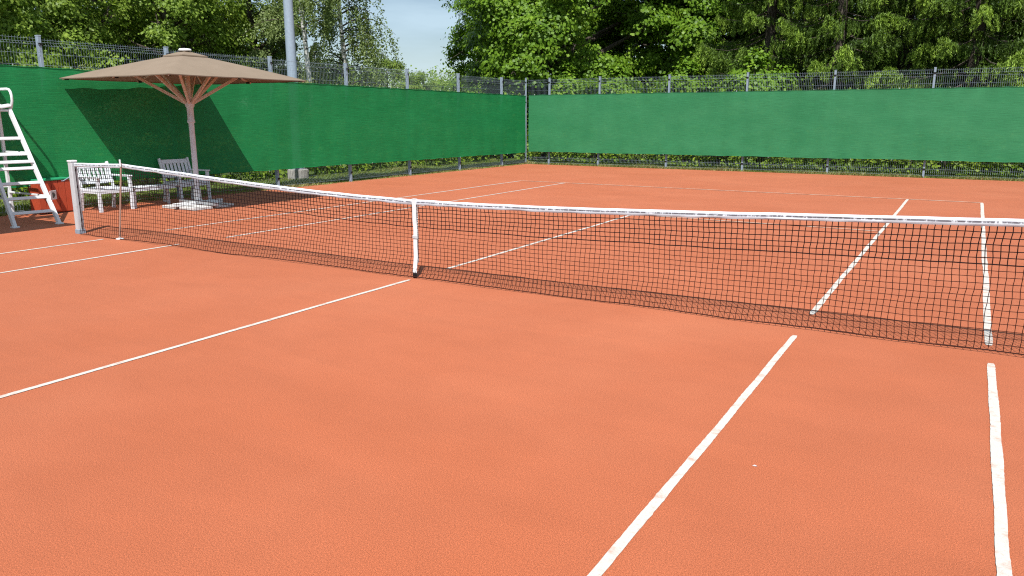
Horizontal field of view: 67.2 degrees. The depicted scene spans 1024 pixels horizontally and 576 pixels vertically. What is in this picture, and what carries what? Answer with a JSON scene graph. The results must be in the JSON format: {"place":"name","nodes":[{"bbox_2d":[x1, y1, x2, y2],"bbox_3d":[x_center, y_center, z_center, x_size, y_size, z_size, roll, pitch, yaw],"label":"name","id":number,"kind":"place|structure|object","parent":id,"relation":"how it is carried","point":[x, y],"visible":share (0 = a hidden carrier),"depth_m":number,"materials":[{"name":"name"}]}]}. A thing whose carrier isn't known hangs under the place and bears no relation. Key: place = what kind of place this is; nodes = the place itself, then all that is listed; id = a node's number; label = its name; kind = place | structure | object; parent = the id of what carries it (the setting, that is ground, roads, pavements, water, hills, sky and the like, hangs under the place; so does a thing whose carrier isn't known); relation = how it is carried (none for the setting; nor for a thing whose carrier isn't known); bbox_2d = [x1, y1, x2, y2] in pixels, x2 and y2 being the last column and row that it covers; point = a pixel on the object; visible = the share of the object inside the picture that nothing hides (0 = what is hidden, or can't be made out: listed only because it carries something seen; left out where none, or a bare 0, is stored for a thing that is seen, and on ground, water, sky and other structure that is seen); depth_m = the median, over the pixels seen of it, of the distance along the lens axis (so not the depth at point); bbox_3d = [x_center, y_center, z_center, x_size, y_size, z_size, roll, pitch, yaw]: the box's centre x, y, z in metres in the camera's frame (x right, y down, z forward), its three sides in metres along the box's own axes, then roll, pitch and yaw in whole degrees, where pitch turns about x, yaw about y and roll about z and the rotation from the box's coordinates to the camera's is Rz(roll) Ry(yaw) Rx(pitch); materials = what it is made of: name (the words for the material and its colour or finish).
{"place":"outdoors","nodes":[
{"label":"outdoors","id":0,"kind":"place"},
{"bbox_2d":[0,164,1023,575],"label":"clay court","id":1,"kind":"object","parent":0,"point":[424,426],"visible":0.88,"depth_m":5.04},
{"bbox_2d":[0,88,63,228],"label":"umpire chair","id":2,"kind":"object","parent":1,"relation":"on","point":[9,200],"visible":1,"depth_m":12.86,"materials":[{"name":"white paint"}]},
{"bbox_2d":[28,177,72,213],"bbox_3d":[-8.504,-1.724,14.228,0.360,0.634,0.620,7,15,30],"label":"bin box","id":3,"kind":"object","parent":1,"relation":"on","point":[62,202],"visible":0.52,"depth_m":14.14,"materials":[{"name":"red plastic"}]},
{"bbox_2d":[0,239,102,253],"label":"doubles sideline","id":4,"kind":"object","parent":1,"relation":"on","point":[49,246],"visible":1,"depth_m":10.54,"materials":[{"name":"paint"}]},
{"bbox_2d":[62,160,85,233],"bbox_3d":[-6.647,-1.373,11.685,0.237,1.116,0.142,0,13,2],"label":"net post","id":5,"kind":"object","parent":1,"relation":"on","point":[75,193],"visible":0.99,"depth_m":11.65,"materials":[{"name":"metal"}]},
{"bbox_2d":[74,163,1023,354],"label":"tennis net","id":6,"kind":"object","parent":5,"relation":"attached to","point":[806,217],"visible":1,"depth_m":7.36,"materials":[{"name":"black fabric"}]},
{"bbox_2d":[0,244,177,272],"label":"singles sideline","id":7,"kind":"object","parent":1,"relation":"on","point":[88,258],"visible":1,"depth_m":9.69,"materials":[{"name":"paint"}]},
{"bbox_2d":[77,161,134,212],"bbox_3d":[-7.752,-1.933,14.667,0.766,0.900,0.715,7,15,30],"label":"garden chair","id":8,"kind":"object","parent":1,"relation":"on","point":[93,191],"visible":0.62,"depth_m":14.62,"materials":[{"name":"white paint"}]},
{"bbox_2d":[116,160,123,239],"bbox_3d":[-5.648,-1.271,11.100,0.238,1.148,0.109,2,13,9],"label":"singles stick","id":9,"kind":"object","parent":1,"relation":"on","point":[120,166],"visible":1,"depth_m":11.08,"materials":[{"name":"white wood"}]},
{"bbox_2d":[133,183,176,207],"bbox_3d":[-7.181,-1.842,15.377,0.335,0.405,0.960,7,15,30],"label":"side table","id":10,"kind":"object","parent":1,"relation":"on","point":[153,188],"visible":0.39,"depth_m":15.31,"materials":[{"name":"white paint"}]},
{"bbox_2d":[59,48,306,210],"bbox_3d":[-6.165,-3.056,14.850,3.100,2.996,3.100,7,15,30],"label":"parasol","id":11,"kind":"object","parent":1,"relation":"on","point":[187,69],"visible":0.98,"depth_m":14.49,"materials":[{"name":"fabric"}]},
{"bbox_2d":[158,157,211,201],"bbox_3d":[-6.852,-2.266,16.159,0.766,0.900,0.715,9,15,34],"label":"garden chair","id":12,"kind":"object","parent":1,"relation":"on","point":[167,162],"visible":0.58,"depth_m":16.19,"materials":[{"name":"white paint"}]},
{"bbox_2d":[0,280,408,397],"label":"line","id":13,"kind":"object","parent":1,"relation":"on","point":[61,379],"visible":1,"depth_m":5.99,"materials":[{"name":"paint"}]},
{"bbox_2d":[168,181,515,229],"bbox_3d":[-2.604,-1.935,16.709,0.063,0.001,11.040,7,15,30],"label":"doubles sideline","id":14,"kind":"object","parent":1,"relation":"on","point":[334,206],"visible":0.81,"depth_m":15.10,"materials":[{"name":"paint"}]},
{"bbox_2d":[230,183,561,236],"bbox_3d":[-1.402,-1.782,16.018,0.062,0.001,11.040,7,15,30],"label":"singles sideline","id":15,"kind":"object","parent":1,"relation":"on","point":[392,210],"visible":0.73,"depth_m":14.16,"materials":[{"name":"paint"}]},
{"bbox_2d":[446,215,630,268],"bbox_3d":[0.704,-0.778,11.517,0.062,0.001,5.850,7,14,29],"label":"line","id":16,"kind":"object","parent":1,"relation":"on","point":[532,243],"visible":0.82,"depth_m":10.58,"materials":[{"name":"paint"}]},
{"bbox_2d":[587,335,796,575],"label":"singles sideline","id":17,"kind":"object","parent":1,"relation":"on","point":[601,567],"visible":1,"depth_m":3.81,"materials":[{"name":"paint"}]},
{"bbox_2d":[538,181,981,202],"bbox_3d":[4.976,-2.369,18.639,11.000,0.001,0.066,7,15,30],"label":"baseline","id":18,"kind":"object","parent":1,"relation":"on","point":[769,192],"visible":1,"depth_m":18.02,"materials":[{"name":"paint"}]},
{"bbox_2d":[661,216,872,230],"bbox_3d":[2.180,-1.337,14.008,8.155,0.001,0.055,7,15,30],"label":"service line","id":19,"kind":"object","parent":1,"relation":"on","point":[769,223],"visible":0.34,"depth_m":12.82,"materials":[{"name":"paint"}]},
{"bbox_2d":[810,199,908,313],"bbox_3d":[5.605,-0.834,11.770,0.064,0.001,11.430,7,15,30],"label":"singles sideline","id":20,"kind":"object","parent":1,"relation":"on","point":[843,275],"visible":0.77,"depth_m":8.99,"materials":[{"name":"paint"}]},
{"bbox_2d":[980,203,992,344],"bbox_3d":[6.706,-0.654,10.961,0.071,0.001,11.740,7,15,30],"label":"doubles sideline","id":21,"kind":"object","parent":1,"relation":"on","point":[987,325],"visible":0.73,"depth_m":7.78,"materials":[{"name":"paint"}]},
{"bbox_2d":[987,363,1012,575],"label":"doubles sideline","id":22,"kind":"object","parent":1,"relation":"on","point":[1003,561],"visible":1,"depth_m":3.77,"materials":[{"name":"paint"}]},
{"bbox_2d":[0,152,1023,196],"bbox_3d":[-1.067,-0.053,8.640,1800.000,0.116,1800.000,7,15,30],"label":"grass ground","id":23,"kind":"structure","parent":0,"point":[689,162],"depth_m":27.75,"materials":[{"name":"plant"}]},
{"bbox_2d":[0,0,112,68],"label":"broadleaf tree","id":24,"kind":"object","parent":23,"relation":"on","point":[9,27],"visible":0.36,"depth_m":23.72,"materials":[{"name":"green plant"}]},
{"bbox_2d":[0,0,157,69],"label":"broadleaf tree","id":25,"kind":"object","parent":23,"relation":"on","point":[55,8],"visible":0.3,"depth_m":26.40,"materials":[{"name":"green plant"}]},
{"bbox_2d":[15,0,171,59],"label":"broadleaf tree","id":26,"kind":"object","parent":23,"relation":"on","point":[94,7],"depth_m":30.05,"materials":[{"name":"green plant"}]},
{"bbox_2d":[63,0,152,66],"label":"broadleaf tree","id":27,"kind":"object","parent":23,"relation":"on","point":[86,1],"visible":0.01,"depth_m":35.09,"materials":[{"name":"green plant"}]},
{"bbox_2d":[74,63,151,185],"bbox_3d":[-10.175,-3.955,19.239,2.722,3.152,3.012,-7,14,-28],"label":"shrub","id":28,"kind":"object","parent":23,"relation":"on","point":[92,69],"depth_m":18.73,"materials":[{"name":"green plant"}]},
{"bbox_2d":[68,0,260,69],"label":"broadleaf tree","id":29,"kind":"object","parent":23,"relation":"on","point":[162,32],"visible":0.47,"depth_m":27.57,"materials":[{"name":"green plant"}]},
{"bbox_2d":[152,0,285,70],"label":"broadleaf tree","id":30,"kind":"object","parent":23,"relation":"on","point":[255,9],"visible":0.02,"depth_m":31.41,"materials":[{"name":"green plant"}]},
{"bbox_2d":[0,154,505,200],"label":"hedge","id":31,"kind":"object","parent":23,"relation":"on","point":[263,174],"visible":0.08,"depth_m":23.18,"materials":[{"name":"green plant"}]},
{"bbox_2d":[196,0,312,82],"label":"broadleaf tree","id":32,"kind":"object","parent":23,"relation":"on","point":[257,54],"visible":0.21,"depth_m":29.94,"materials":[{"name":"green plant"}]},
{"bbox_2d":[0,35,525,212],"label":"fence","id":33,"kind":"object","parent":23,"relation":"on","point":[39,44],"visible":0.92,"depth_m":19.46,"materials":[{"name":"metal"}]},
{"bbox_2d":[0,64,525,187],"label":"wind screen","id":34,"kind":"object","parent":33,"relation":"attached to","point":[269,127],"visible":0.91,"depth_m":17.84,"materials":[{"name":"fabric"}]},
{"bbox_2d":[277,42,303,77],"bbox_3d":[-10.958,-9.455,38.455,3.068,6.537,3.084,7,15,30],"label":"spruce tree","id":35,"kind":"object","parent":23,"relation":"on","point":[299,68],"visible":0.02,"depth_m":37.91,"materials":[{"name":"green plant"}]},
{"bbox_2d":[283,0,308,179],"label":"light pole","id":36,"kind":"object","parent":23,"relation":"on","point":[289,30],"visible":0.56,"depth_m":20.18,"materials":[{"name":"metal"}]},
{"bbox_2d":[237,0,366,82],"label":"birch tree","id":37,"kind":"object","parent":23,"relation":"on","point":[309,5],"visible":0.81,"depth_m":26.97,"materials":[{"name":"green plant"}]},
{"bbox_2d":[298,40,328,83],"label":"spruce tree","id":38,"kind":"object","parent":23,"relation":"on","point":[315,52],"visible":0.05,"depth_m":40.02,"materials":[{"name":"green plant"}]},
{"bbox_2d":[270,0,404,88],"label":"birch tree","id":39,"kind":"object","parent":23,"relation":"on","point":[365,45],"visible":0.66,"depth_m":28.90,"materials":[{"name":"green plant"}]},
{"bbox_2d":[324,63,356,84],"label":"broadleaf tree","id":40,"kind":"object","parent":23,"relation":"on","point":[341,71],"visible":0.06,"depth_m":54.21,"materials":[{"name":"green plant"}]},
{"bbox_2d":[360,55,406,87],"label":"broadleaf tree","id":41,"kind":"object","parent":23,"relation":"on","point":[394,67],"visible":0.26,"depth_m":44.11,"materials":[{"name":"green plant"}]},
{"bbox_2d":[302,53,470,90],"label":"wood","id":42,"kind":"object","parent":23,"relation":"on","point":[437,77],"visible":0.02,"depth_m":74.01,"materials":[{"name":"green plant"}]},
{"bbox_2d":[394,73,426,89],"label":"broadleaf tree","id":43,"kind":"object","parent":23,"relation":"on","point":[415,84],"visible":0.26,"depth_m":52.64,"materials":[{"name":"green plant"}]},
{"bbox_2d":[409,70,446,89],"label":"broadleaf tree","id":44,"kind":"object","parent":23,"relation":"on","point":[425,84],"visible":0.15,"depth_m":57.61,"materials":[{"name":"green plant"}]},
{"bbox_2d":[426,79,451,90],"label":"broadleaf tree","id":45,"kind":"object","parent":23,"relation":"on","point":[433,84],"visible":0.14,"depth_m":55.27,"materials":[{"name":"green plant"}]},
{"bbox_2d":[461,69,530,157],"bbox_3d":[-0.921,-7.302,32.366,3.956,3.854,3.210,-8,15,-32],"label":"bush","id":46,"kind":"object","parent":23,"relation":"on","point":[511,91],"visible":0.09,"depth_m":32.15,"materials":[{"name":"green plant"}]},
{"bbox_2d":[0,158,1023,215],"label":"grass","id":47,"kind":"structure","parent":23,"relation":"on","point":[356,176],"depth_m":23.02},
{"bbox_2d":[439,0,615,112],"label":"maple tree","id":48,"kind":"object","parent":23,"relation":"on","point":[455,54],"visible":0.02,"depth_m":45.10,"materials":[{"name":"green plant"}]},
{"bbox_2d":[522,56,598,157],"bbox_3d":[1.962,-7.532,32.457,3.956,4.282,3.210,7,15,30],"label":"bush","id":49,"kind":"object","parent":23,"relation":"on","point":[565,68],"visible":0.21,"depth_m":31.76,"materials":[{"name":"green plant"}]},
{"bbox_2d":[435,0,714,156],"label":"maple tree","id":50,"kind":"object","parent":23,"relation":"on","point":[515,29],"visible":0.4,"depth_m":31.72,"materials":[{"name":"green plant"}]},
{"bbox_2d":[523,0,677,85],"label":"maple tree","id":51,"kind":"object","parent":23,"relation":"on","point":[634,3],"visible":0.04,"depth_m":36.86,"materials":[{"name":"green plant"}]},
{"bbox_2d":[576,60,653,160],"bbox_3d":[4.336,-6.953,30.423,3.210,4.025,3.956,-5,14,-22],"label":"bush","id":52,"kind":"object","parent":23,"relation":"on","point":[617,71],"visible":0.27,"depth_m":30.02,"materials":[{"name":"green plant"}]},
{"bbox_2d":[648,53,720,161],"bbox_3d":[6.944,-6.986,30.198,3.956,4.196,3.210,-3,13,-13],"label":"bush","id":53,"kind":"object","parent":23,"relation":"on","point":[690,68],"visible":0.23,"depth_m":29.32,"materials":[{"name":"green plant"}]},
{"bbox_2d":[583,0,803,92],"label":"maple tree","id":54,"kind":"object","parent":23,"relation":"on","point":[686,40],"visible":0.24,"depth_m":33.63,"materials":[{"name":"green plant"}]},
{"bbox_2d":[693,0,790,84],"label":"spruce tree","id":55,"kind":"object","parent":23,"relation":"on","point":[739,36],"visible":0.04,"depth_m":35.78,"materials":[{"name":"green plant"}]},
{"bbox_2d":[708,45,802,164],"bbox_3d":[8.743,-6.678,28.443,3.210,4.368,3.956,-1,13,-3],"label":"bush","id":56,"kind":"object","parent":23,"relation":"on","point":[759,58],"visible":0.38,"depth_m":27.30,"materials":[{"name":"green plant"}]},
{"bbox_2d":[692,0,837,164],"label":"spruce tree","id":57,"kind":"object","parent":23,"relation":"on","point":[775,12],"visible":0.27,"depth_m":29.65,"materials":[{"name":"green plant"}]},
{"bbox_2d":[511,129,1023,175],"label":"hedge","id":58,"kind":"object","parent":23,"relation":"on","point":[845,165],"visible":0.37,"depth_m":25.86,"materials":[{"name":"green plant"}]},
{"bbox_2d":[524,67,1023,178],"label":"fence","id":59,"kind":"object","parent":23,"relation":"on","point":[747,86],"visible":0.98,"depth_m":24.37,"materials":[{"name":"metal"}]},
{"bbox_2d":[528,87,1023,162],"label":"wind screen","id":60,"kind":"object","parent":59,"relation":"attached to","point":[979,124],"visible":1,"depth_m":23.79,"materials":[{"name":"fabric"}]},
{"bbox_2d":[749,0,872,87],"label":"spruce tree","id":61,"kind":"object","parent":23,"relation":"on","point":[799,17],"visible":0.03,"depth_m":35.75,"materials":[{"name":"green plant"}]},
{"bbox_2d":[766,0,918,167],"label":"spruce tree","id":62,"kind":"object","parent":23,"relation":"on","point":[842,55],"visible":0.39,"depth_m":27.21,"materials":[{"name":"green plant"}]},
{"bbox_2d":[816,0,932,89],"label":"spruce tree","id":63,"kind":"object","parent":23,"relation":"on","point":[870,31],"visible":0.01,"depth_m":36.26,"materials":[{"name":"green plant"}]},
{"bbox_2d":[811,0,988,167],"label":"spruce tree","id":64,"kind":"object","parent":23,"relation":"on","point":[912,56],"visible":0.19,"depth_m":27.16,"materials":[{"name":"green plant"}]},
{"bbox_2d":[867,0,1023,175],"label":"spruce tree","id":65,"kind":"object","parent":23,"relation":"on","point":[983,15],"visible":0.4,"depth_m":25.05,"materials":[{"name":"green plant"}]},
{"bbox_2d":[881,0,1022,87],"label":"spruce tree","id":66,"kind":"object","parent":23,"relation":"on","point":[967,5],"depth_m":32.42,"materials":[{"name":"green plant"}]},
{"bbox_2d":[949,0,1023,173],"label":"spruce tree","id":67,"kind":"object","parent":23,"relation":"on","point":[980,36],"visible":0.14,"depth_m":25.12,"materials":[{"name":"green plant"}]},
{"bbox_2d":[955,3,1023,86],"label":"spruce tree","id":68,"kind":"object","parent":23,"relation":"on","point":[992,34],"depth_m":33.02,"materials":[{"name":"green plant"}]},
{"bbox_2d":[34,0,1001,86],"label":"sky","id":69,"kind":"structure","parent":0,"point":[419,26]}
]}

